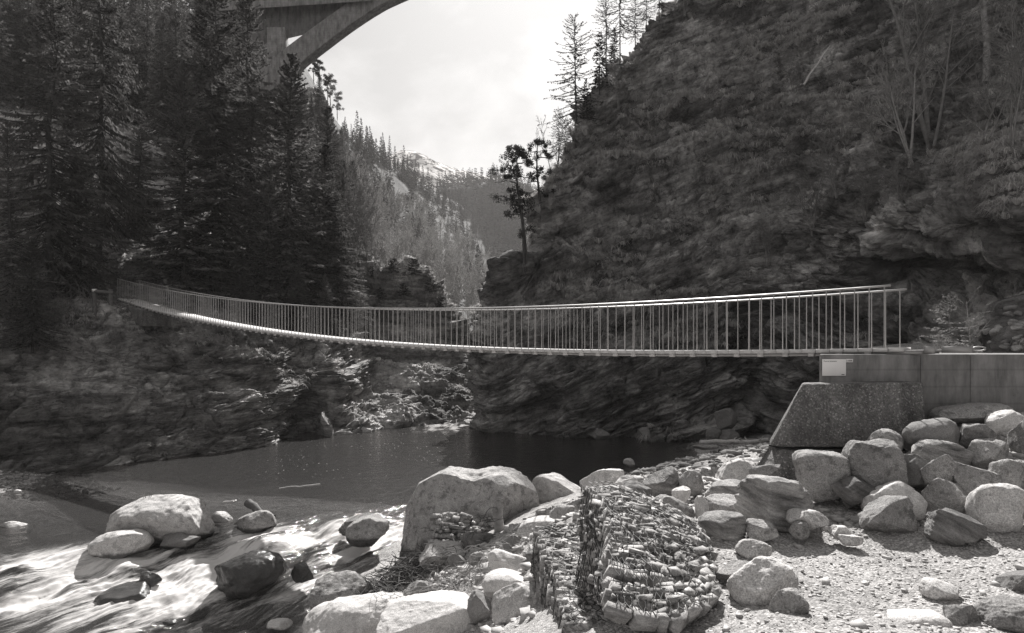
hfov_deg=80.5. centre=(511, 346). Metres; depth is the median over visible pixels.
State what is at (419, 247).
bare tree
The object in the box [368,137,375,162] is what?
conifer
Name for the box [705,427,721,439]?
stone
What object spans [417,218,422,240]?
conifer
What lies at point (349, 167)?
bare tree
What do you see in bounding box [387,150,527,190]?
mountain
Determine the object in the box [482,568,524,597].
boulder
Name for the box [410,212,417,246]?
conifer
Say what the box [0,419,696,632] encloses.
river
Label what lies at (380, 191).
bare tree
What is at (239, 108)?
spruce tree
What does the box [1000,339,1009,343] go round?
stone
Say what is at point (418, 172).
conifer
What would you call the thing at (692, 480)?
stone
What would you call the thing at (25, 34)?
spruce tree
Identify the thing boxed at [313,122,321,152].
spruce tree
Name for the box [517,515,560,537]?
boulder
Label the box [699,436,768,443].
driftwood log
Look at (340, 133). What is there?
spruce tree
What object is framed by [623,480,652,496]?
boulder
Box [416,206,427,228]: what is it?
bare tree
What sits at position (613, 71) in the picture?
bare tree
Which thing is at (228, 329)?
bare shrub
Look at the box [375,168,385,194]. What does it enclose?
bare tree
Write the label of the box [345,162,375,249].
spruce tree
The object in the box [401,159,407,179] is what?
conifer
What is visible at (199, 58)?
spruce tree
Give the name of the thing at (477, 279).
bare tree
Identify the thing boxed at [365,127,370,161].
conifer
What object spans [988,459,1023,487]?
boulder
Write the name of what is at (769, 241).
shrub
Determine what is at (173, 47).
spruce tree
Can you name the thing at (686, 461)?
gravel
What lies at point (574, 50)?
larch tree
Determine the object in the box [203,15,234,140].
spruce tree
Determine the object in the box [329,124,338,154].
spruce tree
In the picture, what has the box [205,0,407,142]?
viaduct
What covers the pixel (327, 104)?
spruce tree
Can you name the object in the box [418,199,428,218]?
bare tree
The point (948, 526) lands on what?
boulder
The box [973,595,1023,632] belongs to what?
boulder
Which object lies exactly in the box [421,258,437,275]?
bare tree
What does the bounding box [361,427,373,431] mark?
stone
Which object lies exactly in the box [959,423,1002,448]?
boulder
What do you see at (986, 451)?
boulder
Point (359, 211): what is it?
bare tree
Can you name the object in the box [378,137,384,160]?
conifer
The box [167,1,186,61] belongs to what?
spruce tree
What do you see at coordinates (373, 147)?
conifer
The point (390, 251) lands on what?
bare tree
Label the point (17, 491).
stone
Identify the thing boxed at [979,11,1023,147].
bare tree
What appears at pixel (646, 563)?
gabion
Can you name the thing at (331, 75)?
pine tree
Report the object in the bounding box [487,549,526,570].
boulder
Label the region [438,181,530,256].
hill
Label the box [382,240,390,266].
bare tree
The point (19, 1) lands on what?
spruce tree
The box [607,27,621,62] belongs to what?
spruce tree
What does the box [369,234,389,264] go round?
bare tree
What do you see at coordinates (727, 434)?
stone
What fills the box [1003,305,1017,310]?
stone
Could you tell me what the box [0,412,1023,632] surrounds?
ground
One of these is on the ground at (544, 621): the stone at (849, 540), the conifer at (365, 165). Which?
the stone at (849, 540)
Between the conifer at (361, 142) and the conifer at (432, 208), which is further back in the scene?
the conifer at (432, 208)
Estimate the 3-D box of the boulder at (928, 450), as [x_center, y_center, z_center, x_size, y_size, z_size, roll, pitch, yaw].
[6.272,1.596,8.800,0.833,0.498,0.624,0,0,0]
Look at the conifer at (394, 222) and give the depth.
284.97 m
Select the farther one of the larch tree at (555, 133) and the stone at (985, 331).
the larch tree at (555, 133)
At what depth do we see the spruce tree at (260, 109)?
70.53 m
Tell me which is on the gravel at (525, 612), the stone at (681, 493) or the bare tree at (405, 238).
the stone at (681, 493)
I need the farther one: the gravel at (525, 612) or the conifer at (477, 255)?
the conifer at (477, 255)
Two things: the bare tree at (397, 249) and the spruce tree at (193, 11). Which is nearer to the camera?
the spruce tree at (193, 11)
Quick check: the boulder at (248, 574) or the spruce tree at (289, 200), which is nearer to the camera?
the boulder at (248, 574)
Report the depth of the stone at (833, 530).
7.08 m
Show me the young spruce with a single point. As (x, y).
(952, 307)
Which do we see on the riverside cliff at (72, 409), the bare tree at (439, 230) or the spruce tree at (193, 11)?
the spruce tree at (193, 11)
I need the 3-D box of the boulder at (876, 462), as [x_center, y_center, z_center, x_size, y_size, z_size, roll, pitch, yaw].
[5.054,1.748,8.500,0.889,0.880,0.667,0,0,0]
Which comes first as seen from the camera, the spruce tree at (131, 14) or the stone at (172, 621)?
the stone at (172, 621)
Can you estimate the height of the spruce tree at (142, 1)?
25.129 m
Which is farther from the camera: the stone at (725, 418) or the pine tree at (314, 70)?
the pine tree at (314, 70)
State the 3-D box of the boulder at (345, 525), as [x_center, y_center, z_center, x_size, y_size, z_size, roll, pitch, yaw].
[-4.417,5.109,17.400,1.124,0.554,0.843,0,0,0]
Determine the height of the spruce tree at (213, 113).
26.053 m
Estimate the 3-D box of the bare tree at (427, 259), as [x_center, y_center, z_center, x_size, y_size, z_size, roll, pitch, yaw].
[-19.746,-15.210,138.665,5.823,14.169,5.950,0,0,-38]
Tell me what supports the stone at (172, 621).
in the river
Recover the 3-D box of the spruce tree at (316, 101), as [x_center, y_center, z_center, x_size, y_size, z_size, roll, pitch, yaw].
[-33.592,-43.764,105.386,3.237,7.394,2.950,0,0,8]
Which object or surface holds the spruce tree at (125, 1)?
on the riverside cliff at (72, 409)
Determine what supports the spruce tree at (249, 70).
on the riverside cliff at (72, 409)
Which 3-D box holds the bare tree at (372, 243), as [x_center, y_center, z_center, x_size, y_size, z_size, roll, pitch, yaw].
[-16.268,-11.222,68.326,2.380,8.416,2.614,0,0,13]
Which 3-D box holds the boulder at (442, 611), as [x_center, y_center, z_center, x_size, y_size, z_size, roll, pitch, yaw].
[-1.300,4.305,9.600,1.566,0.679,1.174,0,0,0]
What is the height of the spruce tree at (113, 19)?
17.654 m
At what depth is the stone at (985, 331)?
16.27 m
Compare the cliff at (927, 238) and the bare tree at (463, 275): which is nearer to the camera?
the cliff at (927, 238)
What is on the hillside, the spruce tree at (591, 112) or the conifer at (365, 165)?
the conifer at (365, 165)
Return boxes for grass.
[0,130,470,455]
[459,0,1023,443]
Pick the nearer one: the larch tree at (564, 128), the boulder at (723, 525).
the boulder at (723, 525)
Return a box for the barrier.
[92,289,113,317]
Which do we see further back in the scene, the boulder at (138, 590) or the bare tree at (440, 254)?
the bare tree at (440, 254)
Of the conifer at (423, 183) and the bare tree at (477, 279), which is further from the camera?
the conifer at (423, 183)
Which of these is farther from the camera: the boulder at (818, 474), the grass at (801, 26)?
the grass at (801, 26)
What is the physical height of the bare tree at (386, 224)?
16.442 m
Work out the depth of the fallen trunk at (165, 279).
38.73 m
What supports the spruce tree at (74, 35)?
on the riverside cliff at (72, 409)
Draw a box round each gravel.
[0,470,119,500]
[373,424,1023,632]
[598,509,1023,632]
[624,438,769,475]
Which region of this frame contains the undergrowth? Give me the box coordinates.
[0,247,458,324]
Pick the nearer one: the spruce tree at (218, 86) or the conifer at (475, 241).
the spruce tree at (218, 86)
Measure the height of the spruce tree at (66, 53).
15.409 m
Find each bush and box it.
[366,266,379,278]
[374,287,385,304]
[385,258,400,272]
[395,283,410,297]
[402,258,422,275]
[423,278,438,291]
[435,296,446,307]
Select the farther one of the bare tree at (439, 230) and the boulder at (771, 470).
the bare tree at (439, 230)
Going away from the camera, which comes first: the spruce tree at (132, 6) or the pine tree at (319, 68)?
the spruce tree at (132, 6)
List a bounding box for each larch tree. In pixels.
[537,12,611,147]
[549,111,568,163]
[555,119,573,159]
[588,0,624,72]
[601,0,633,65]
[621,0,650,49]
[637,0,658,30]
[647,0,670,21]
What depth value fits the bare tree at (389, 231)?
216.05 m
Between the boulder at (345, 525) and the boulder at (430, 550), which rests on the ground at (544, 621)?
the boulder at (430, 550)
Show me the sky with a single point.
(454, 83)
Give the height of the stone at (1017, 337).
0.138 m
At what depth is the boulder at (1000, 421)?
9.37 m
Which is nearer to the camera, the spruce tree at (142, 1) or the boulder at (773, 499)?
the boulder at (773, 499)
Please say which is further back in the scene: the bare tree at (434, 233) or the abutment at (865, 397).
the bare tree at (434, 233)
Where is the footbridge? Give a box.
[116,278,985,356]
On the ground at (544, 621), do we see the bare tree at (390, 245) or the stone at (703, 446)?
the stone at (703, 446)
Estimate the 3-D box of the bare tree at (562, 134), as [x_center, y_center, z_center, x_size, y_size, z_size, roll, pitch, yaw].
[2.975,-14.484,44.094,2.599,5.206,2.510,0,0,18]
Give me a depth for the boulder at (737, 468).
10.16 m
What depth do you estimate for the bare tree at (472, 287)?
135.41 m
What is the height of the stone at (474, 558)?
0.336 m
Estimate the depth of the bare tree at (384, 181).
293.65 m
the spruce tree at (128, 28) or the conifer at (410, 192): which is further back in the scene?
the conifer at (410, 192)
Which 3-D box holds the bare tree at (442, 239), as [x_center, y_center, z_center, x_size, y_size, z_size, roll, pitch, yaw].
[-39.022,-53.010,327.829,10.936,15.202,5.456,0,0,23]
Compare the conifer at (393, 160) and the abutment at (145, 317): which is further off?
the conifer at (393, 160)
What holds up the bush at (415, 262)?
on the riverside cliff at (72, 409)
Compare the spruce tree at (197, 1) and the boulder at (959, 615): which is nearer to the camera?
the boulder at (959, 615)
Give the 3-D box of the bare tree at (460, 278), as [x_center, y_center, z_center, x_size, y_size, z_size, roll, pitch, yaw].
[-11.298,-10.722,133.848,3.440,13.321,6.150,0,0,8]
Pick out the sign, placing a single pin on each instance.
(833, 367)
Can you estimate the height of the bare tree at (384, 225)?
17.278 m
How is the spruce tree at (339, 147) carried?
on the riverside cliff at (72, 409)
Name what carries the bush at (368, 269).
on the riverside cliff at (72, 409)
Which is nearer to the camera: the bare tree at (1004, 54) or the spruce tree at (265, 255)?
the bare tree at (1004, 54)
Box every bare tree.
[334,170,368,278]
[335,141,356,183]
[335,147,359,212]
[335,155,355,202]
[336,155,371,274]
[343,186,364,258]
[344,157,364,193]
[346,152,362,165]
[348,162,373,217]
[348,165,383,268]
[352,162,370,238]
[357,196,375,248]
[358,168,378,221]
[360,159,374,181]
[361,177,383,257]
[362,226,378,253]
[363,222,384,254]
[365,228,388,302]
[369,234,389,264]
[370,199,380,225]
[374,182,383,218]
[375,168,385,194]
[375,176,389,200]
[376,237,395,264]
[377,221,397,253]
[380,213,393,240]
[380,220,396,245]
[382,238,401,263]
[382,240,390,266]
[383,187,400,215]
[384,196,404,232]
[385,232,394,255]
[389,239,404,261]
[389,240,416,262]
[390,226,413,256]
[395,198,405,219]
[396,224,414,255]
[400,218,423,257]
[402,193,414,216]
[404,209,419,226]
[407,229,424,251]
[408,190,421,223]
[410,244,429,263]
[411,238,433,262]
[413,211,427,236]
[415,249,440,277]
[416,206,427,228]
[417,219,429,237]
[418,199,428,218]
[418,244,436,264]
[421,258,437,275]
[422,197,437,235]
[425,227,443,250]
[429,221,440,237]
[429,238,437,279]
[429,248,441,274]
[432,236,448,249]
[433,249,454,279]
[434,274,460,301]
[436,233,445,251]
[436,250,452,264]
[437,212,445,235]
[438,240,445,260]
[439,247,460,272]
[443,232,453,251]
[444,224,459,246]
[444,260,470,302]
[445,268,467,309]
[445,279,457,301]
[452,238,464,264]
[452,280,460,306]
[454,254,466,288]
[454,269,467,307]
[456,235,469,255]
[458,295,471,321]
[460,265,471,300]
[461,274,477,316]
[464,254,480,304]
[466,288,477,317]
[467,230,474,253]
[468,266,485,302]
[469,276,485,304]
[533,107,569,180]
[605,58,630,109]
[788,160,831,235]
[861,34,938,167]
[882,0,998,150]
[891,0,1022,146]
[946,42,1023,144]
[967,0,1023,114]
[979,0,990,82]
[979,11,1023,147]
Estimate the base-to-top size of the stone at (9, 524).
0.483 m
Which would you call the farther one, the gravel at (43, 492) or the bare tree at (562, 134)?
the bare tree at (562, 134)
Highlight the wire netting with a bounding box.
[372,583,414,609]
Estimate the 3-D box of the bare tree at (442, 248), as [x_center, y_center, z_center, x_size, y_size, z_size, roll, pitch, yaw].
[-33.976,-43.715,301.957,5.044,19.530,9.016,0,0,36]
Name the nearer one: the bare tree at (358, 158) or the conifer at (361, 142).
the bare tree at (358, 158)
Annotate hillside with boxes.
[208,9,490,329]
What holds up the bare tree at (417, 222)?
on the hillside
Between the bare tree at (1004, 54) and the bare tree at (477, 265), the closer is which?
the bare tree at (1004, 54)
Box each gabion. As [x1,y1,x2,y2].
[428,510,493,542]
[530,523,609,632]
[575,481,722,632]
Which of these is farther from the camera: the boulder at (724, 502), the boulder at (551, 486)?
the boulder at (551, 486)
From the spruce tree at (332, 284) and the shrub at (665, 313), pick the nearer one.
the shrub at (665, 313)
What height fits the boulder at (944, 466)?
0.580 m
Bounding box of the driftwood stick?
[279,484,320,488]
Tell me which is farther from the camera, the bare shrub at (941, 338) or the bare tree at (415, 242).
the bare tree at (415, 242)
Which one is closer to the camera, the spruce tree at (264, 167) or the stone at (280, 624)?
the stone at (280, 624)
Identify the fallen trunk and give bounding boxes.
[158,272,175,301]
[803,46,830,84]
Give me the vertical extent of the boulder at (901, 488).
0.570 m
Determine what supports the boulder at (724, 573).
on the ground at (544, 621)
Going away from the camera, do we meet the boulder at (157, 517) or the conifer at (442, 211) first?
the boulder at (157, 517)
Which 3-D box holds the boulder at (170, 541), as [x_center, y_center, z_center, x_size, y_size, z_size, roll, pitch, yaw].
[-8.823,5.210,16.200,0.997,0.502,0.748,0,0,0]
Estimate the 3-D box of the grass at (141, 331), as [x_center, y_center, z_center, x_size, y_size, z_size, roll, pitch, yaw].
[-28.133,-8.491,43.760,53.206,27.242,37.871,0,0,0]
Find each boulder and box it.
[87,528,153,558]
[94,580,150,604]
[106,494,214,543]
[160,532,200,549]
[214,549,286,599]
[237,510,276,533]
[302,591,404,632]
[309,570,372,609]
[322,431,352,434]
[338,513,372,535]
[345,513,389,546]
[376,590,472,632]
[399,466,539,556]
[404,580,433,595]
[419,540,463,570]
[460,532,495,549]
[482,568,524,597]
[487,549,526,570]
[491,581,538,625]
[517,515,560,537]
[525,549,532,560]
[532,472,580,503]
[549,503,578,517]
[580,468,623,489]
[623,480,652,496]
[642,466,679,497]
[655,494,694,517]
[696,510,746,540]
[704,479,740,497]
[705,493,736,511]
[715,458,755,480]
[716,560,747,582]
[726,556,798,604]
[734,474,816,533]
[735,539,771,559]
[745,518,778,541]
[748,464,780,476]
[768,587,808,613]
[786,508,828,529]
[792,449,850,502]
[831,476,875,508]
[841,438,907,486]
[858,495,917,532]
[860,480,927,520]
[867,428,903,449]
[886,608,952,627]
[901,418,960,450]
[904,454,927,487]
[911,439,974,464]
[918,577,958,599]
[919,454,956,487]
[921,478,967,512]
[923,508,987,546]
[927,402,1012,424]
[942,604,979,625]
[953,462,1002,493]
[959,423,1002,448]
[964,483,1023,532]
[967,438,1008,468]
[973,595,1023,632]
[984,410,1023,433]
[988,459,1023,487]
[994,570,1023,591]
[1007,420,1023,453]
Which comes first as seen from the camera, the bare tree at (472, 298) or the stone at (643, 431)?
the stone at (643, 431)
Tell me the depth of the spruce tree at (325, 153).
46.72 m
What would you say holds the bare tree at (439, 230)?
on the hillside
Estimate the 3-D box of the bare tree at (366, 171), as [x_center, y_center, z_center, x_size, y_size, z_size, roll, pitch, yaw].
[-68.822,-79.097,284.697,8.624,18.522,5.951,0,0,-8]
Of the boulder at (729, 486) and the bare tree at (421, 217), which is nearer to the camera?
the boulder at (729, 486)
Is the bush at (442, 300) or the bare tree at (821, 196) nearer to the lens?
the bare tree at (821, 196)
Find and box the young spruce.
[914,293,984,352]
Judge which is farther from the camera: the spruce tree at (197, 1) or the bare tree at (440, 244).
the bare tree at (440, 244)
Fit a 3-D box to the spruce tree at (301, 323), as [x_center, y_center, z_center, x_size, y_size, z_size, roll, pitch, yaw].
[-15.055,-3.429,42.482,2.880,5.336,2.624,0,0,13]
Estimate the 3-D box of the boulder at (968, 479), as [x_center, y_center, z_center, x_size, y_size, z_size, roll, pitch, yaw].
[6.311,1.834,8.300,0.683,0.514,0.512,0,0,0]
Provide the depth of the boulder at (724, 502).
8.18 m
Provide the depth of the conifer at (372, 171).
293.20 m
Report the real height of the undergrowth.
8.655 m
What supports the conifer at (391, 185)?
on the hillside
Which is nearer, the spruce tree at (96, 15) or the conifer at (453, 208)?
the spruce tree at (96, 15)
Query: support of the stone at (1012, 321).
on the cliff at (927, 238)
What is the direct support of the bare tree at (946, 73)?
on the cliff at (927, 238)
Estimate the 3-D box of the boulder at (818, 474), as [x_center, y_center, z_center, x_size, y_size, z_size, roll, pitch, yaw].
[4.366,1.825,8.600,0.728,0.700,0.546,0,0,0]
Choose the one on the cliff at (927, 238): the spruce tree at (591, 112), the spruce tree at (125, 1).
the spruce tree at (591, 112)
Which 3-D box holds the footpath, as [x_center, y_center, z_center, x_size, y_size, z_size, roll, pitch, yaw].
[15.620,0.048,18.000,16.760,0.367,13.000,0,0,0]
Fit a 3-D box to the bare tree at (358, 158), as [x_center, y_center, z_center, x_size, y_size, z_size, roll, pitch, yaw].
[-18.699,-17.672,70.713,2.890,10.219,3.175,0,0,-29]
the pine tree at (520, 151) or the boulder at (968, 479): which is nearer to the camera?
the boulder at (968, 479)
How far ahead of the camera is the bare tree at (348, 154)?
72.91 m
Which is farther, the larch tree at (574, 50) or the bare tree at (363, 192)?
the bare tree at (363, 192)
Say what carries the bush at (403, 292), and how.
on the riverside cliff at (72, 409)
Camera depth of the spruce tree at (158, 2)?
83.84 m
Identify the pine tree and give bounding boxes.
[308,59,318,85]
[313,60,325,82]
[322,74,332,99]
[326,73,337,105]
[332,91,343,119]
[487,144,544,275]
[509,189,535,275]
[524,138,555,217]
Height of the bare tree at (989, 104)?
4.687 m
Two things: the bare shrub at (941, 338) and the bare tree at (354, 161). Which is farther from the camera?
the bare tree at (354, 161)
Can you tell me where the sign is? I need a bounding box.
[822,359,845,375]
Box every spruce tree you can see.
[0,0,24,75]
[0,0,24,99]
[0,0,129,299]
[0,3,23,109]
[0,119,69,321]
[1,0,39,106]
[4,0,29,81]
[15,0,60,114]
[17,0,46,85]
[35,0,75,106]
[36,157,121,300]
[38,0,89,118]
[44,0,158,265]
[60,0,89,96]
[64,0,110,117]
[72,1,95,60]
[78,1,108,110]
[82,0,136,123]
[102,0,122,85]
[104,3,147,125]
[104,62,255,299]
[112,0,133,29]
[112,129,164,239]
[118,8,138,103]
[120,0,149,104]
[120,0,150,52]
[124,0,163,122]
[129,0,173,109]
[131,0,291,309]
[132,0,150,61]
[133,0,153,32]
[137,11,181,136]
[146,0,168,63]
[151,0,192,52]
[151,11,194,139]
[152,0,187,100]
[164,0,193,103]
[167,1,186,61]
[177,13,221,152]
[179,0,218,60]
[180,0,202,85]
[189,28,233,157]
[191,4,214,105]
[194,0,214,85]
[196,0,297,266]
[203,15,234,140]
[221,53,353,337]
[224,51,260,124]
[224,249,260,324]
[227,47,260,159]
[229,155,306,320]
[236,64,273,180]
[256,44,270,101]
[260,137,279,188]
[273,106,285,164]
[274,113,340,267]
[275,94,292,146]
[277,142,373,326]
[280,260,315,333]
[281,142,302,205]
[292,97,308,147]
[299,107,370,253]
[306,185,372,310]
[307,97,314,120]
[310,274,342,335]
[311,74,324,112]
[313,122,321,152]
[316,121,324,153]
[321,100,330,137]
[321,159,371,267]
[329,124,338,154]
[332,129,344,177]
[339,128,348,164]
[339,138,347,166]
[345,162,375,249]
[576,79,596,123]
[589,32,611,94]
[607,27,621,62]
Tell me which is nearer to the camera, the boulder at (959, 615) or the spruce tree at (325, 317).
the boulder at (959, 615)
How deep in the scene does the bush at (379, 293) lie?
53.69 m
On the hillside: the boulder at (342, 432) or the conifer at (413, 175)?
the conifer at (413, 175)
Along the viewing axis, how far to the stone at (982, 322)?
16.47 m
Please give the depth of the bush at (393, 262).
55.28 m
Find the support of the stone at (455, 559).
on the ground at (544, 621)
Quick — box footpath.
[872,343,979,351]
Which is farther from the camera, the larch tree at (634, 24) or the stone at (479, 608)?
the larch tree at (634, 24)
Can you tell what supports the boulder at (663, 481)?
on the gravel at (525, 612)
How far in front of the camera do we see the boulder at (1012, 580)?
5.66 m
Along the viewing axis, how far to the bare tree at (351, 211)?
52.87 m
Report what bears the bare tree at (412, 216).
on the hillside
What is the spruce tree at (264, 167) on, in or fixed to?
on the riverside cliff at (72, 409)
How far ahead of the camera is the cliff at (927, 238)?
36.57 m
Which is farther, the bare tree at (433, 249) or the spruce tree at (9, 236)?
the bare tree at (433, 249)
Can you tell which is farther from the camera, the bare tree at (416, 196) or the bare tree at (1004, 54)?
the bare tree at (416, 196)
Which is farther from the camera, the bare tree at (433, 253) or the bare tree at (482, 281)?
the bare tree at (433, 253)
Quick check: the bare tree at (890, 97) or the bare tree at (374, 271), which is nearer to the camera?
the bare tree at (890, 97)
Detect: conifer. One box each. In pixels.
[342,121,348,151]
[349,129,355,153]
[353,111,359,141]
[354,142,361,171]
[358,127,363,152]
[359,118,364,140]
[360,142,369,170]
[361,150,368,185]
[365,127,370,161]
[367,140,373,171]
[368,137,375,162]
[369,152,376,188]
[371,139,377,167]
[374,139,380,161]
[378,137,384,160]
[385,197,390,230]
[387,135,392,163]
[388,164,394,192]
[390,210,396,233]
[391,146,397,170]
[391,188,397,217]
[397,162,402,180]
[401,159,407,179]
[402,193,407,222]
[407,182,415,205]
[409,160,415,184]
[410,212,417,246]
[412,169,416,189]
[414,158,419,178]
[414,224,420,253]
[416,164,420,190]
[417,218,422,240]
[418,175,424,194]
[421,174,426,195]
[426,167,431,191]
[429,197,436,218]
[434,182,440,204]
[441,181,446,201]
[441,191,447,211]
[441,201,446,216]
[451,196,455,213]
[454,266,462,306]
[458,205,462,229]
[462,252,467,271]
[470,227,475,249]
[473,244,485,298]
[474,224,477,244]
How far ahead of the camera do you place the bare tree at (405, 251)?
149.41 m
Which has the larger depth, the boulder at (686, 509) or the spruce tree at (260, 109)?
the spruce tree at (260, 109)
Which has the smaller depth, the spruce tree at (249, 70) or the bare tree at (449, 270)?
the spruce tree at (249, 70)
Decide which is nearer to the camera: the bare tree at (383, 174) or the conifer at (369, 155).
the bare tree at (383, 174)
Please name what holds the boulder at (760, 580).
on the ground at (544, 621)
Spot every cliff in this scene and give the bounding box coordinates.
[0,73,473,485]
[463,0,1023,446]
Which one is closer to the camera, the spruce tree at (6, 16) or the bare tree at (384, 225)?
the spruce tree at (6, 16)
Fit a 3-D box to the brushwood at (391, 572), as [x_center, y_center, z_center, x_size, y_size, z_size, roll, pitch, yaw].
[-2.203,4.564,12.476,3.752,2.366,3.036,0,0,-37]
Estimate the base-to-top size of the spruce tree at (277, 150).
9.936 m
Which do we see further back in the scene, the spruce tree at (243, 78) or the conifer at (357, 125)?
the conifer at (357, 125)
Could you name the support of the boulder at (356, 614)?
on the ground at (544, 621)
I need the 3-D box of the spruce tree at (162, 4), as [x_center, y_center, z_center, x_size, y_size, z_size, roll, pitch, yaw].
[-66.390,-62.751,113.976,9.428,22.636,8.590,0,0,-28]
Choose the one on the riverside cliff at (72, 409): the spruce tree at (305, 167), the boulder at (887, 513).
the spruce tree at (305, 167)
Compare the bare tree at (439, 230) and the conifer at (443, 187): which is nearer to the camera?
the bare tree at (439, 230)
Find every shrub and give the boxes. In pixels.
[207,311,238,340]
[340,296,363,321]
[373,305,391,328]
[642,295,682,335]
[754,217,784,263]
[783,62,803,91]
[872,146,928,201]
[914,325,957,346]
[951,287,992,345]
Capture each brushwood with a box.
[300,507,504,626]
[394,503,574,597]
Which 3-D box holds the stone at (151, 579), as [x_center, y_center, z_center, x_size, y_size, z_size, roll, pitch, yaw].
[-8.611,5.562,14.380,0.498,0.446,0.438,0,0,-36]
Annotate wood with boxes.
[435,163,542,257]
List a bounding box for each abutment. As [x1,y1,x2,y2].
[106,299,170,326]
[757,353,1023,480]
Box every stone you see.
[0,521,30,527]
[13,489,21,493]
[139,571,161,586]
[163,618,176,624]
[211,511,232,526]
[267,618,292,630]
[291,562,313,582]
[320,411,333,435]
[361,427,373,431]
[447,553,465,567]
[467,589,491,624]
[468,551,483,564]
[502,535,520,550]
[588,428,609,438]
[614,475,636,484]
[623,458,634,466]
[637,427,650,436]
[671,486,690,501]
[678,469,703,495]
[693,444,718,449]
[694,495,708,518]
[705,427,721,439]
[714,408,736,429]
[719,429,739,439]
[788,520,809,540]
[827,525,850,539]
[836,533,863,545]
[976,319,986,325]
[982,328,990,334]
[989,326,1002,335]
[999,343,1009,349]
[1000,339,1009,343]
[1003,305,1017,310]
[1008,319,1020,325]
[1010,322,1023,329]
[1011,345,1023,351]
[1012,335,1023,339]
[1013,310,1022,315]
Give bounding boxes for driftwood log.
[244,499,275,518]
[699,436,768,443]
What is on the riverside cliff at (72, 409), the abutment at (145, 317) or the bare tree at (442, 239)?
the abutment at (145, 317)
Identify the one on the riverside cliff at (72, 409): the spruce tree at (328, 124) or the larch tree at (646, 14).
the spruce tree at (328, 124)
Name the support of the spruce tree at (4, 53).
on the riverside cliff at (72, 409)
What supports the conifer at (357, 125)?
on the hillside
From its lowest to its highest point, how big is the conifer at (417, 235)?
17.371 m
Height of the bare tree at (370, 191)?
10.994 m
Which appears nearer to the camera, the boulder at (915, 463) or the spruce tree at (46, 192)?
the boulder at (915, 463)
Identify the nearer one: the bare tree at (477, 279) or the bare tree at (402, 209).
the bare tree at (477, 279)
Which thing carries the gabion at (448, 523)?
on the ground at (544, 621)
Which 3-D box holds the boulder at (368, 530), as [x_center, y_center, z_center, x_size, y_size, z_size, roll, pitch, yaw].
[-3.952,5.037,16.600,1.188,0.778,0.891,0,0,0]
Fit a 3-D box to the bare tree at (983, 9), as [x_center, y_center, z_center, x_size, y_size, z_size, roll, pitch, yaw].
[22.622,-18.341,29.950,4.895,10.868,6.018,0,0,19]
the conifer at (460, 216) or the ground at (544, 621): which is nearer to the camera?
the ground at (544, 621)
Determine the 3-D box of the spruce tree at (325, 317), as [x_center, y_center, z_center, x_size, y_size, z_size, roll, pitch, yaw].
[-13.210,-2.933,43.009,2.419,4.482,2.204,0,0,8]
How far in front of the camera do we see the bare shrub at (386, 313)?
53.21 m
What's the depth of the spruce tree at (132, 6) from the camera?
83.84 m
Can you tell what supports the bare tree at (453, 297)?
on the hillside
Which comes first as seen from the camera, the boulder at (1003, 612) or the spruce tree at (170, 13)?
the boulder at (1003, 612)
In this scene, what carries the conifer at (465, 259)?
on the hillside
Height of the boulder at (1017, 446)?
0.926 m
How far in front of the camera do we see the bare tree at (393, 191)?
289.29 m
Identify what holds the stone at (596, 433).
in the river
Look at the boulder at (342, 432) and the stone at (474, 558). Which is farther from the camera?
the boulder at (342, 432)
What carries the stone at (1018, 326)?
on the cliff at (927, 238)
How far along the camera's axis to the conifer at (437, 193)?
470.88 m
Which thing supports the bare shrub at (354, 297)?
on the riverside cliff at (72, 409)
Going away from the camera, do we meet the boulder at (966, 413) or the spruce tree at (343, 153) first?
the boulder at (966, 413)
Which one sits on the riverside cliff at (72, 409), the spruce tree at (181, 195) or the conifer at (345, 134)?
the spruce tree at (181, 195)
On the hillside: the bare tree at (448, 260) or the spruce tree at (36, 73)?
the bare tree at (448, 260)
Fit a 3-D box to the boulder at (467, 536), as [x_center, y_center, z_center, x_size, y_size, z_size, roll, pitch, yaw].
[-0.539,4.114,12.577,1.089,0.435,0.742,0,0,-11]
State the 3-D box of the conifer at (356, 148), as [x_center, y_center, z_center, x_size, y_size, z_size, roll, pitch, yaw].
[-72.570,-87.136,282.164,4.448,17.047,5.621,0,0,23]
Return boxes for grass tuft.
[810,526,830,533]
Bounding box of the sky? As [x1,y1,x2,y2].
[25,0,673,186]
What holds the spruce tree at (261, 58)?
on the riverside cliff at (72, 409)
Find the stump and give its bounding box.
[492,500,503,532]
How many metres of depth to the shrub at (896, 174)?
26.77 m
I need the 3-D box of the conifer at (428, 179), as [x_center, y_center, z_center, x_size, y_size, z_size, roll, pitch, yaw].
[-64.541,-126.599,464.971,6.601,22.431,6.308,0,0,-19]
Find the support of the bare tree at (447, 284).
on the hillside
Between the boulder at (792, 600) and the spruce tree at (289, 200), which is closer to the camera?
the boulder at (792, 600)
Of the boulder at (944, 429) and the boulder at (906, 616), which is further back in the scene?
the boulder at (944, 429)
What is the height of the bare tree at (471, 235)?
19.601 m
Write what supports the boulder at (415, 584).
on the ground at (544, 621)
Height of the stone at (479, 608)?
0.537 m
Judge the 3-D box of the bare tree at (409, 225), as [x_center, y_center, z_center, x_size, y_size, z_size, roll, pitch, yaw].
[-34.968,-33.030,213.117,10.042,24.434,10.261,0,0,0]
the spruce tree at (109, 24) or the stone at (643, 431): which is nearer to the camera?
the stone at (643, 431)
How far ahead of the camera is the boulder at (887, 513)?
7.39 m

